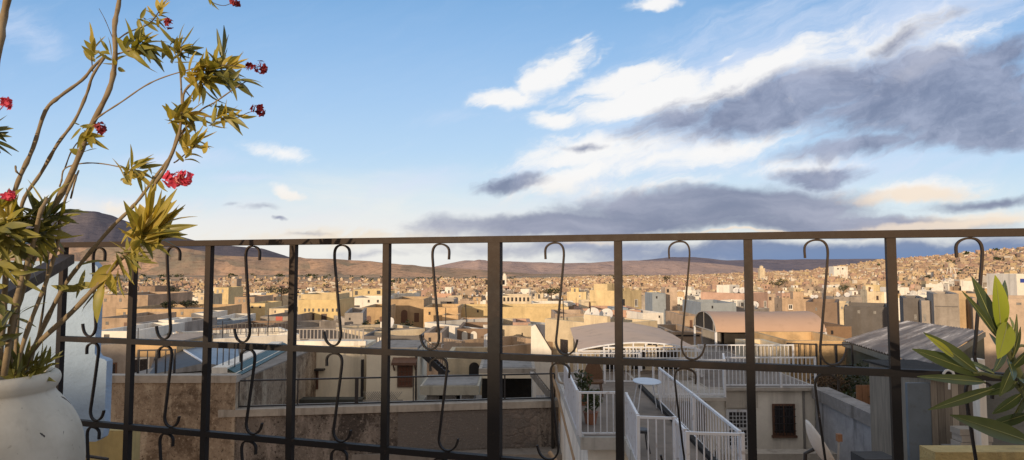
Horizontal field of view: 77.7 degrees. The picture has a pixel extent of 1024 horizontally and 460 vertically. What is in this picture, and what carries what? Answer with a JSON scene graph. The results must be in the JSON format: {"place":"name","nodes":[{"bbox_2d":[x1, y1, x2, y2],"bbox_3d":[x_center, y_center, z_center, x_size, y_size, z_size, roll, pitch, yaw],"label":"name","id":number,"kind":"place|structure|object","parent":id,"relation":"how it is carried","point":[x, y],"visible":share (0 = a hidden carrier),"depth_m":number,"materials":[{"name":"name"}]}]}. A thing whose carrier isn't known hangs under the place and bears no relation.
{"place":"outdoors","nodes":[
{"label":"outdoors","id":0,"kind":"place"},
{"bbox_2d":[12,211,288,257],"bbox_3d":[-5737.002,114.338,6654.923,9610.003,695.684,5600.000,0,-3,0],"label":"hills","id":1,"kind":"structure","parent":0,"point":[92,226],"depth_m":5859.42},
{"bbox_2d":[0,244,543,276],"bbox_3d":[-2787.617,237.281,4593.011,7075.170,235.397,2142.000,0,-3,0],"label":"hills","id":2,"kind":"structure","parent":0,"point":[192,262],"depth_m":3885.76,"materials":[{"name":"soil"}]},
{"bbox_2d":[299,397,364,403],"bbox_3d":[-8.152,7.869,28.484,2.958,0.667,0.600,0,-3,0],"label":"planter trough","id":3,"kind":"object","parent":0,"point":[305,400],"visible":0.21,"depth_m":28.21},
{"bbox_2d":[420,375,481,399],"bbox_3d":[-2.581,7.319,27.565,2.448,1.655,2.700,0,-3,0],"label":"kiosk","id":4,"kind":"object","parent":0,"point":[465,387],"visible":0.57,"depth_m":26.53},
{"bbox_2d":[352,395,561,459],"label":"courtyard floor","id":5,"kind":"structure","parent":0,"point":[532,452],"depth_m":22.18,"materials":[{"name":"concrete"}]},
{"bbox_2d":[212,341,285,374],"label":"courtyard wall","id":6,"kind":"structure","parent":5,"relation":"on","point":[263,356],"depth_m":24.66,"materials":[{"name":"paint"}]},
{"bbox_2d":[297,339,375,399],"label":"courtyard house","id":7,"kind":"structure","parent":5,"relation":"on","point":[354,365],"depth_m":30.65,"materials":[{"name":"beige paint"}]},
{"bbox_2d":[366,340,426,400],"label":"courtyard house","id":8,"kind":"structure","parent":5,"relation":"on","point":[407,366],"depth_m":29.25,"materials":[{"name":"beige paint"}]},
{"bbox_2d":[397,365,412,386],"bbox_3d":[-4.915,6.617,29.220,0.706,1.183,0.070,0,-3,0],"label":"lattice window","id":9,"kind":"structure","parent":8,"relation":"in","point":[402,370],"depth_m":29.21,"materials":[{"name":"brown wood"}]},
{"bbox_2d":[479,359,535,398],"bbox_3d":[-0.216,8.322,30.360,2.561,3.984,3.600,0,-3,0],"label":"porch","id":10,"kind":"object","parent":5,"relation":"on","point":[520,386],"visible":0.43,"depth_m":31.10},
{"bbox_2d":[0,0,1023,266],"label":"sky","id":11,"kind":"structure","parent":0,"point":[382,118],"materials":[{"name":"blue"}]},
{"bbox_2d":[112,252,1022,421],"bbox_3d":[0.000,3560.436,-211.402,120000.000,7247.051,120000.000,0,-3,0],"label":"ground","id":12,"kind":"structure","parent":0,"point":[345,277],"depth_m":2578.19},
{"bbox_2d":[0,261,112,459],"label":"blue wall","id":13,"kind":"structure","parent":12,"relation":"on","point":[79,366],"depth_m":3.27,"materials":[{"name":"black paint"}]},
{"bbox_2d":[89,429,140,459],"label":"yellow wall","id":14,"kind":"structure","parent":12,"relation":"on","point":[110,446],"depth_m":8.84,"materials":[{"name":"paint"}]},
{"bbox_2d":[102,312,176,329],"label":"town house","id":15,"kind":"structure","parent":12,"relation":"on","point":[110,322],"depth_m":73.98,"materials":[{"name":"beige paint"}]},
{"bbox_2d":[101,328,182,373],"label":"town house","id":16,"kind":"structure","parent":12,"relation":"on","point":[116,353],"depth_m":41.33,"materials":[{"name":"grey paint"}]},
{"bbox_2d":[101,322,184,343],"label":"town house","id":17,"kind":"structure","parent":12,"relation":"on","point":[147,331],"depth_m":46.35,"materials":[{"name":"white paint"}]},
{"bbox_2d":[102,292,192,316],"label":"town house","id":18,"kind":"structure","parent":12,"relation":"on","point":[112,303],"depth_m":114.49,"materials":[{"name":"beige paint"}]},
{"bbox_2d":[136,317,216,331],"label":"town house","id":19,"kind":"structure","parent":12,"relation":"on","point":[193,323],"depth_m":55.11,"materials":[{"name":"grey paint"}]},
{"bbox_2d":[116,304,241,316],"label":"town house","id":20,"kind":"structure","parent":12,"relation":"on","point":[181,310],"depth_m":97.21,"materials":[{"name":"paint"}]},
{"bbox_2d":[111,349,315,459],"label":"neighbour house","id":21,"kind":"structure","parent":12,"relation":"on","point":[184,400],"depth_m":21.69,"materials":[{"name":"brown paint"}]},
{"bbox_2d":[135,333,214,356],"bbox_3d":[-15.525,5.295,29.438,1.863,0.657,3.600,0,-3,0],"label":"roof room","id":22,"kind":"object","parent":21,"relation":"on","point":[189,336],"visible":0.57,"depth_m":28.45,"materials":[{"name":"paint"}]},
{"bbox_2d":[149,347,238,373],"bbox_3d":[-13.548,5.481,27.531,3.511,0.652,9.030,2,-4,-27],"label":"lean to","id":23,"kind":"object","parent":21,"relation":"on","point":[189,360],"visible":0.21,"depth_m":25.41,"materials":[{"name":"blue metal"}]},
{"bbox_2d":[214,286,242,303],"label":"town house","id":24,"kind":"structure","parent":12,"relation":"on","point":[230,294],"depth_m":164.96,"materials":[{"name":"yellow paint"}]},
{"bbox_2d":[173,309,299,343],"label":"town house","id":25,"kind":"structure","parent":12,"relation":"on","point":[269,336],"depth_m":45.33,"materials":[{"name":"white paint"}]},
{"bbox_2d":[213,321,287,335],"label":"town house","id":26,"kind":"structure","parent":12,"relation":"on","point":[242,326],"depth_m":52.77,"materials":[{"name":"brown paint"}]},
{"bbox_2d":[234,295,272,312],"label":"town house","id":27,"kind":"structure","parent":12,"relation":"on","point":[242,300],"depth_m":127.42,"materials":[{"name":"beige paint"}]},
{"bbox_2d":[250,301,281,320],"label":"town house","id":28,"kind":"structure","parent":12,"relation":"on","point":[259,309],"depth_m":109.43,"materials":[{"name":"yellow paint"}]},
{"bbox_2d":[260,312,311,320],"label":"town house","id":29,"kind":"structure","parent":12,"relation":"on","point":[284,317],"depth_m":84.55,"materials":[{"name":"grey paint"}]},
{"bbox_2d":[298,292,354,320],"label":"town house","id":30,"kind":"structure","parent":12,"relation":"on","point":[321,305],"depth_m":89.55,"materials":[{"name":"yellow paint"}]},
{"bbox_2d":[297,316,355,339],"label":"town house","id":31,"kind":"structure","parent":12,"relation":"on","point":[320,324],"depth_m":64.76,"materials":[{"name":"grey paint"}]},
{"bbox_2d":[344,308,366,324],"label":"town house","id":32,"kind":"structure","parent":12,"relation":"on","point":[356,316],"depth_m":67.66,"materials":[{"name":"grey paint"}]},
{"bbox_2d":[362,304,395,324],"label":"town house","id":33,"kind":"structure","parent":12,"relation":"on","point":[374,312],"depth_m":85.51,"materials":[{"name":"paint"}]},
{"bbox_2d":[336,317,424,338],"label":"town house","id":34,"kind":"structure","parent":12,"relation":"on","point":[373,327],"depth_m":50.96,"materials":[{"name":"beige paint"}]},
{"bbox_2d":[218,397,558,459],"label":"wall","id":35,"kind":"structure","parent":12,"relation":"on","point":[526,423],"depth_m":22.45,"materials":[{"name":"stone"}]},
{"bbox_2d":[238,373,554,407],"bbox_3d":[-3.934,5.702,22.731,11.172,0.930,0.096,0,-3,-8],"label":"black railing","id":36,"kind":"object","parent":35,"relation":"on","point":[357,389],"visible":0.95,"depth_m":22.60,"materials":[{"name":"metal"}]},
{"bbox_2d":[364,328,429,341],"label":"town house","id":37,"kind":"structure","parent":12,"relation":"on","point":[370,335],"depth_m":45.63,"materials":[{"name":"grey paint"}]},
{"bbox_2d":[391,296,431,327],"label":"town house","id":38,"kind":"structure","parent":12,"relation":"on","point":[411,308],"depth_m":96.46,"materials":[{"name":"paint"}]},
{"bbox_2d":[424,326,448,347],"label":"town house","id":39,"kind":"structure","parent":12,"relation":"on","point":[431,336],"depth_m":43.83,"materials":[{"name":"beige paint"}]},
{"bbox_2d":[424,304,462,321],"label":"town house","id":40,"kind":"structure","parent":12,"relation":"on","point":[429,313],"depth_m":92.47,"materials":[{"name":"paint"}]},
{"bbox_2d":[443,347,486,394],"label":"town house","id":41,"kind":"structure","parent":12,"relation":"on","point":[458,366],"depth_m":33.64,"materials":[{"name":"beige paint"}]},
{"bbox_2d":[457,322,486,339],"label":"town house","id":42,"kind":"structure","parent":12,"relation":"on","point":[478,331],"depth_m":47.63,"materials":[{"name":"brown paint"}]},
{"bbox_2d":[462,304,486,317],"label":"town house","id":43,"kind":"structure","parent":12,"relation":"on","point":[476,310],"depth_m":99.42,"materials":[{"name":"yellow paint"}]},
{"bbox_2d":[424,304,544,339],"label":"town house","id":44,"kind":"structure","parent":12,"relation":"on","point":[453,325],"depth_m":54.25,"materials":[{"name":"white paint"}]},
{"bbox_2d":[427,334,552,380],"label":"town house","id":45,"kind":"structure","parent":12,"relation":"on","point":[516,344],"depth_m":43.58,"materials":[{"name":"beige paint"}]},
{"bbox_2d":[503,318,531,337],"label":"town house","id":46,"kind":"structure","parent":12,"relation":"on","point":[519,327],"depth_m":49.64,"materials":[{"name":"beige paint"}]},
{"bbox_2d":[503,304,567,322],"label":"town house","id":47,"kind":"structure","parent":12,"relation":"on","point":[536,312],"depth_m":100.42,"materials":[{"name":"yellow paint"}]},
{"bbox_2d":[531,324,551,394],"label":"stair wall","id":48,"kind":"structure","parent":12,"relation":"on","point":[539,343],"depth_m":36.65,"materials":[{"name":"beige paint"}]},
{"bbox_2d":[104,246,1023,299],"bbox_3d":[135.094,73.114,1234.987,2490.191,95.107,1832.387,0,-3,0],"label":"distant houses","id":49,"kind":"structure","parent":12,"relation":"on","point":[860,274],"depth_m":846.37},
{"bbox_2d":[114,248,1015,292],"bbox_3d":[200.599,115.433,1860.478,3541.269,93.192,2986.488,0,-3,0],"label":"scattered bushes","id":50,"kind":"object","parent":12,"relation":"on","point":[308,274],"visible":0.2,"depth_m":1653.91,"materials":[{"name":"green plant"}]},
{"bbox_2d":[545,296,657,418],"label":"town house","id":51,"kind":"structure","parent":12,"relation":"on","point":[566,341],"depth_m":43.96,"materials":[{"name":"beige paint"}]},
{"bbox_2d":[590,282,641,309],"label":"town house","id":52,"kind":"structure","parent":12,"relation":"on","point":[602,294],"depth_m":97.17,"materials":[{"name":"yellow paint"}]},
{"bbox_2d":[555,372,707,459],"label":"white terrace","id":53,"kind":"structure","parent":12,"relation":"on","point":[593,446],"depth_m":15.77,"materials":[{"name":"paint"}]},
{"bbox_2d":[564,366,578,434],"bbox_3d":[1.540,4.346,16.762,0.061,1.030,4.081,0,-3,1],"label":"sheet railing","id":54,"kind":"object","parent":53,"relation":"on","point":[571,394],"visible":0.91,"depth_m":16.10,"materials":[{"name":"white metal"}]},
{"bbox_2d":[581,387,602,424],"bbox_3d":[1.927,4.326,15.789,0.637,0.954,0.606,0,-3,0],"label":"potted plant","id":55,"kind":"object","parent":53,"relation":"on","point":[591,411],"visible":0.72,"depth_m":15.67,"materials":[{"name":"green plant"}]},
{"bbox_2d":[584,364,603,396],"bbox_3d":[2.498,4.486,19.268,0.580,1.053,0.571,0,-3,0],"label":"wicker chair","id":56,"kind":"object","parent":53,"relation":"on","point":[595,370],"visible":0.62,"depth_m":19.49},
{"bbox_2d":[578,391,615,436],"bbox_3d":[2.030,4.216,14.576,1.000,1.030,0.060,0,-3,0],"label":"white railing","id":57,"kind":"object","parent":53,"relation":"on","point":[580,411],"visible":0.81,"depth_m":14.56,"materials":[{"name":"metal"}]},
{"bbox_2d":[625,392,638,459],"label":"sheet railing","id":58,"kind":"object","parent":53,"relation":"on","point":[631,412],"visible":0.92,"depth_m":13.45,"materials":[{"name":"white metal"}]},
{"bbox_2d":[570,322,702,376],"bbox_3d":[4.930,5.018,27.716,5.080,1.288,8.670,0,-3,0],"label":"barrel awning","id":59,"kind":"object","parent":53,"relation":"on","point":[594,335],"visible":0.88,"depth_m":26.01,"materials":[{"name":"white metal"}]},
{"bbox_2d":[603,347,696,370],"bbox_3d":[4.915,4.587,22.668,3.330,0.850,0.060,0,-3,0],"label":"white railing","id":60,"kind":"object","parent":53,"relation":"on","point":[670,357],"visible":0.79,"depth_m":22.66,"materials":[{"name":"metal"}]},
{"bbox_2d":[636,415,675,459],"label":"white railing","id":61,"kind":"object","parent":53,"relation":"on","point":[639,417],"visible":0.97,"depth_m":12.14,"materials":[{"name":"metal"}]},
{"bbox_2d":[638,384,715,459],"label":"kerb strip","id":62,"kind":"object","parent":53,"relation":"on","point":[651,397],"visible":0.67,"depth_m":16.22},
{"bbox_2d":[674,419,686,459],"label":"sheet railing","id":63,"kind":"object","parent":53,"relation":"on","point":[678,451],"visible":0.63,"depth_m":11.84,"materials":[{"name":"white metal"}]},
{"bbox_2d":[658,367,741,459],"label":"white railing","id":64,"kind":"object","parent":53,"relation":"on","point":[693,397],"visible":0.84,"depth_m":14.14,"materials":[{"name":"metal"}]},
{"bbox_2d":[685,431,744,459],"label":"white railing","id":65,"kind":"object","parent":53,"relation":"on","point":[725,434],"visible":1,"depth_m":10.96,"materials":[{"name":"metal"}]},
{"bbox_2d":[575,343,703,421],"bbox_3d":[4.875,7.798,24.280,4.850,7.030,1.400,0,-3,0],"label":"terrace room","id":66,"kind":"object","parent":12,"relation":"on","point":[646,371],"visible":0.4,"depth_m":24.87,"materials":[{"name":"beige paint"}]},
{"bbox_2d":[626,309,663,323],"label":"town house","id":67,"kind":"structure","parent":12,"relation":"on","point":[650,315],"depth_m":73.79,"materials":[{"name":"white paint"}]},
{"bbox_2d":[645,292,665,323],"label":"town house","id":68,"kind":"structure","parent":12,"relation":"on","point":[655,301],"depth_m":145.33,"materials":[{"name":"blue paint"}]},
{"bbox_2d":[661,287,677,310],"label":"tower","id":69,"kind":"structure","parent":12,"relation":"on","point":[671,298],"depth_m":149.32,"materials":[{"name":"beige paint"}]},
{"bbox_2d":[658,324,701,344],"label":"town house","id":70,"kind":"structure","parent":12,"relation":"on","point":[676,331],"depth_m":43.66,"materials":[{"name":"beige paint"}]},
{"bbox_2d":[665,311,700,331],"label":"town house","id":71,"kind":"structure","parent":12,"relation":"on","point":[674,317],"depth_m":58.10,"materials":[{"name":"beige paint"}]},
{"bbox_2d":[682,300,735,313],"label":"town house","id":72,"kind":"structure","parent":12,"relation":"on","point":[694,306],"depth_m":73.76,"materials":[{"name":"blue paint"}]},
{"bbox_2d":[701,285,767,307],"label":"town house","id":73,"kind":"structure","parent":12,"relation":"on","point":[728,292],"depth_m":103.20,"materials":[{"name":"pink paint"}]},
{"bbox_2d":[699,328,825,353],"bbox_3d":[14.666,8.519,37.010,8.405,5.380,3.100,0,-3,0],"label":"awning room","id":74,"kind":"object","parent":12,"relation":"on","point":[707,337],"visible":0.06,"depth_m":38.19,"materials":[{"name":"white paint"}]},
{"bbox_2d":[693,311,826,351],"bbox_3d":[14.553,6.046,37.883,6.280,2.420,4.383,0,-3,0],"label":"vault awning","id":75,"kind":"object","parent":74,"relation":"on","point":[722,321],"visible":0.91,"depth_m":36.27,"materials":[{"name":"white metal"}]},
{"bbox_2d":[774,291,808,310],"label":"town house","id":76,"kind":"structure","parent":12,"relation":"on","point":[795,301],"depth_m":155.77,"materials":[{"name":"beige paint"}]},
{"bbox_2d":[806,299,839,323],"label":"town house","id":77,"kind":"structure","parent":12,"relation":"on","point":[832,313],"depth_m":57.71,"materials":[{"name":"brown paint"}]},
{"bbox_2d":[803,420,842,459],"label":"satellite dish","id":78,"kind":"object","parent":12,"relation":"on","point":[814,436],"visible":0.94,"depth_m":9.70,"materials":[{"name":"white metal"}]},
{"bbox_2d":[818,322,851,338],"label":"town house","id":79,"kind":"structure","parent":12,"relation":"on","point":[839,330],"depth_m":45.65,"materials":[{"name":"brown paint"}]},
{"bbox_2d":[844,302,887,354],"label":"town house","id":80,"kind":"structure","parent":12,"relation":"on","point":[861,318],"depth_m":63.79,"materials":[{"name":"grey paint"}]},
{"bbox_2d":[860,286,883,302],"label":"town house","id":81,"kind":"structure","parent":12,"relation":"on","point":[868,294],"depth_m":208.92,"materials":[{"name":"beige paint"}]},
{"bbox_2d":[899,295,924,359],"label":"town house","id":82,"kind":"structure","parent":12,"relation":"on","point":[909,308],"depth_m":45.91,"materials":[{"name":"grey paint"}]},
{"bbox_2d":[916,297,932,362],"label":"town house","id":83,"kind":"structure","parent":12,"relation":"on","point":[925,310],"depth_m":43.88,"materials":[{"name":"grey paint"}]},
{"bbox_2d":[927,291,959,362],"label":"town house","id":84,"kind":"structure","parent":12,"relation":"on","point":[945,308],"depth_m":41.83,"materials":[{"name":"grey paint"}]},
{"bbox_2d":[943,290,976,345],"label":"town house","id":85,"kind":"structure","parent":12,"relation":"on","point":[963,307],"depth_m":42.91,"materials":[{"name":"paint"}]},
{"bbox_2d":[967,295,1023,372],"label":"town house","id":86,"kind":"structure","parent":12,"relation":"on","point":[1016,304],"depth_m":40.18,"materials":[{"name":"beige paint"}]},
{"bbox_2d":[986,274,1023,294],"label":"town house","id":87,"kind":"structure","parent":12,"relation":"on","point":[1015,284],"depth_m":95.89,"materials":[{"name":"white paint"}]},
{"bbox_2d":[435,260,776,274],"bbox_3d":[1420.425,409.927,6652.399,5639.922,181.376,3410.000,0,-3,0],"label":"hills","id":88,"kind":"structure","parent":0,"point":[641,267],"depth_m":5693.10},
{"bbox_2d":[639,257,884,271],"bbox_3d":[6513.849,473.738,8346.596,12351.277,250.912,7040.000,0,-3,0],"label":"hills","id":89,"kind":"structure","parent":0,"point":[792,264],"depth_m":7487.67,"materials":[{"name":"soil"}]},
{"bbox_2d":[814,381,1023,444],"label":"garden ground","id":90,"kind":"structure","parent":0,"point":[994,403],"depth_m":25.17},
{"bbox_2d":[735,339,789,375],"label":"town house","id":91,"kind":"structure","parent":90,"relation":"on","point":[760,351],"depth_m":28.73,"materials":[{"name":"beige paint"}]},
{"bbox_2d":[754,331,855,383],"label":"town house","id":92,"kind":"structure","parent":90,"relation":"on","point":[812,337],"depth_m":30.73,"materials":[{"name":"paint"}]},
{"bbox_2d":[807,373,855,395],"bbox_3d":[11.155,5.400,22.438,1.513,1.428,1.770,0,-3,0],"label":"dry vine","id":93,"kind":"object","parent":90,"relation":"on","point":[823,382],"visible":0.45,"depth_m":22.15,"materials":[{"name":"green plant"}]},
{"bbox_2d":[842,320,985,390],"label":"corrugated shed","id":94,"kind":"structure","parent":90,"relation":"on","point":[912,335],"depth_m":27.83,"materials":[{"name":"metal"}]},
{"bbox_2d":[912,275,1023,443],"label":"oleander","id":95,"kind":"object","parent":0,"point":[993,314],"visible":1,"depth_m":1.06,"materials":[{"name":"green plant"}]},
{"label":"yard floor","id":96,"kind":"structure","parent":0,"visible":0},
{"bbox_2d":[683,352,814,453],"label":"white house","id":97,"kind":"structure","parent":96,"relation":"on","point":[784,413],"depth_m":21.65,"materials":[{"name":"paint"}]},
{"bbox_2d":[643,380,725,400],"bbox_3d":[5.803,5.405,21.517,2.807,0.100,3.200,0,-3,0],"label":"balcony corner","id":98,"kind":"object","parent":97,"relation":"attached to","point":[704,397],"visible":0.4,"depth_m":20.96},
{"bbox_2d":[652,353,725,396],"bbox_3d":[6.008,4.667,20.231,3.060,1.180,1.096,2,-4,-27],"label":"white railing","id":99,"kind":"object","parent":98,"relation":"on","point":[698,394],"visible":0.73,"depth_m":19.99,"materials":[{"name":"metal"}]},
{"bbox_2d":[726,409,747,448],"bbox_3d":[7.690,6.845,21.586,0.821,1.492,0.092,0,-3,0],"label":"door","id":100,"kind":"structure","parent":97,"relation":"in","point":[738,417],"depth_m":21.58,"materials":[{"name":"white metal"}]},
{"bbox_2d":[697,344,794,370],"bbox_3d":[9.176,5.012,24.947,3.774,1.050,0.060,0,-3,0],"label":"white railing","id":101,"kind":"object","parent":97,"relation":"on","point":[743,345],"visible":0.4,"depth_m":24.95,"materials":[{"name":"metal"}]},
{"bbox_2d":[725,357,816,387],"bbox_3d":[8.752,4.824,21.602,3.158,1.030,0.060,0,-3,0],"label":"white railing","id":102,"kind":"object","parent":97,"relation":"on","point":[780,384],"visible":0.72,"depth_m":21.58,"materials":[{"name":"metal"}]},
{"bbox_2d":[772,404,797,437],"bbox_3d":[9.243,6.477,21.596,0.838,1.120,0.136,0,-3,0],"label":"barred window","id":103,"kind":"structure","parent":97,"relation":"in","point":[783,415],"depth_m":21.62,"materials":[{"name":"brown wood"}]},
{"bbox_2d":[715,449,836,459],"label":"bench ledge","id":104,"kind":"object","parent":96,"relation":"on","point":[779,454],"visible":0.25,"depth_m":19.82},
{"bbox_2d":[812,387,871,459],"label":"yard wall","id":105,"kind":"structure","parent":96,"relation":"on","point":[847,417],"depth_m":19.36,"materials":[{"name":"concrete"}]},
{"bbox_2d":[851,451,891,459],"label":"storage chest","id":106,"kind":"object","parent":96,"relation":"on","point":[868,455],"visible":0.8,"depth_m":13.66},
{"bbox_2d":[863,360,972,459],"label":"board shed","id":107,"kind":"structure","parent":96,"relation":"on","point":[923,424],"depth_m":13.83,"materials":[{"name":"wood"}]},
{"bbox_2d":[941,426,992,444],"bbox_3d":[9.484,7.160,12.998,0.900,6.146,0.500,0,-3,0],"label":"block stack","id":108,"kind":"object","parent":96,"relation":"on","point":[960,435],"visible":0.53,"depth_m":13.05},
{"bbox_2d":[971,358,987,444],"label":"pillar","id":109,"kind":"structure","parent":96,"relation":"on","point":[980,410],"depth_m":12.84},
{"bbox_3d":[-1.302,1.419,1.519,0.400,0.246,0.400,0,-3,0],"label":"plinth","id":110,"kind":"object","parent":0,"visible":0},
{"bbox_2d":[0,367,85,459],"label":"urn","id":111,"kind":"object","parent":110,"relation":"on","point":[40,418],"visible":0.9,"depth_m":1.53,"materials":[{"name":"ceramic"}]},
{"bbox_2d":[0,0,267,381],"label":"oleander","id":112,"kind":"object","parent":111,"relation":"in","point":[151,227],"visible":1,"depth_m":1.59,"materials":[{"name":"green plant"}]},
{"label":"terrace floor","id":113,"kind":"structure","parent":0,"visible":0},
{"bbox_2d":[0,254,73,303],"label":"stair handrail","id":114,"kind":"object","parent":113,"relation":"on","point":[63,262],"visible":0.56,"depth_m":2.22,"materials":[{"name":"metal"}]},
{"bbox_2d":[55,228,1023,459],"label":"railing","id":115,"kind":"object","parent":113,"relation":"on","point":[494,356],"visible":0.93,"depth_m":2.00,"materials":[{"name":"metal"}]},
{"bbox_2d":[919,445,1023,459],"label":"yellow ledge","id":116,"kind":"object","parent":113,"relation":"on","point":[965,452],"visible":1,"depth_m":2.56,"materials":[{"name":"paint"}]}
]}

